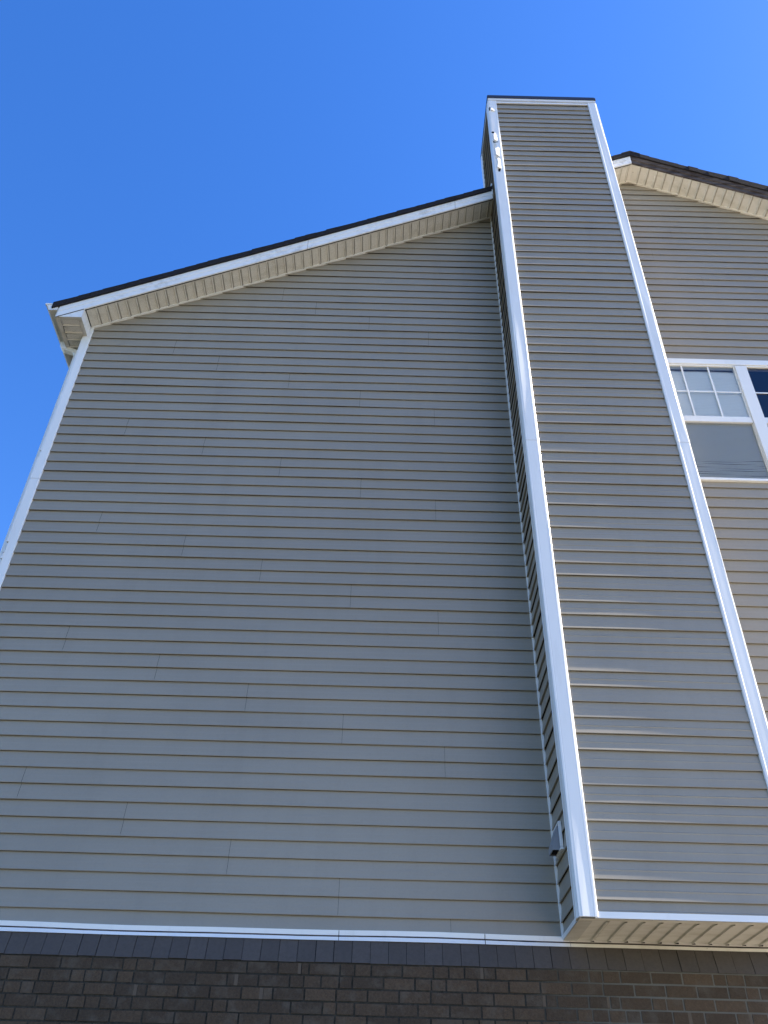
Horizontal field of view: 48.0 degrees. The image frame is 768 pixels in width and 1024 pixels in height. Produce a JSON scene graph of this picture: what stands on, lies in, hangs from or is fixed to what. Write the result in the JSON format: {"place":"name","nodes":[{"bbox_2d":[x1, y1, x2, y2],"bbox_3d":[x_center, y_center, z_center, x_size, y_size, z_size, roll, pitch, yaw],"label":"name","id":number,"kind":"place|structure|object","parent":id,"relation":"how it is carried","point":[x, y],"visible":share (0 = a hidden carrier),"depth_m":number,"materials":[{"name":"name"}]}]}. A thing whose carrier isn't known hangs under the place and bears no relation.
{"place":"outdoors","nodes":[
{"label":"outdoors","id":0,"kind":"place"},
{"bbox_2d":[0,0,767,550],"label":"sky","id":1,"kind":"structure","parent":0,"point":[139,139],"materials":[{"name":"blue"}]},
{"label":"ground","id":2,"kind":"structure","parent":0,"visible":0},
{"bbox_2d":[0,95,767,1023],"bbox_3d":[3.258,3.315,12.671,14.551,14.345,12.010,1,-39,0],"label":"house","id":3,"kind":"structure","parent":2,"relation":"on","point":[382,619],"depth_m":7.41,"materials":[{"name":"beige plastic"}]},
{"bbox_2d":[667,358,767,482],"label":"window","id":4,"kind":"structure","parent":3,"relation":"in","point":[751,376],"depth_m":9.63,"materials":[{"name":"white plastic"}]},
{"bbox_2d":[670,370,767,477],"bbox_3d":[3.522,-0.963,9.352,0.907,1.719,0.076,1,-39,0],"label":"window blind","id":5,"kind":"object","parent":3,"relation":"hanging from","point":[723,460],"depth_m":9.23,"materials":[{"name":"white plastic"}]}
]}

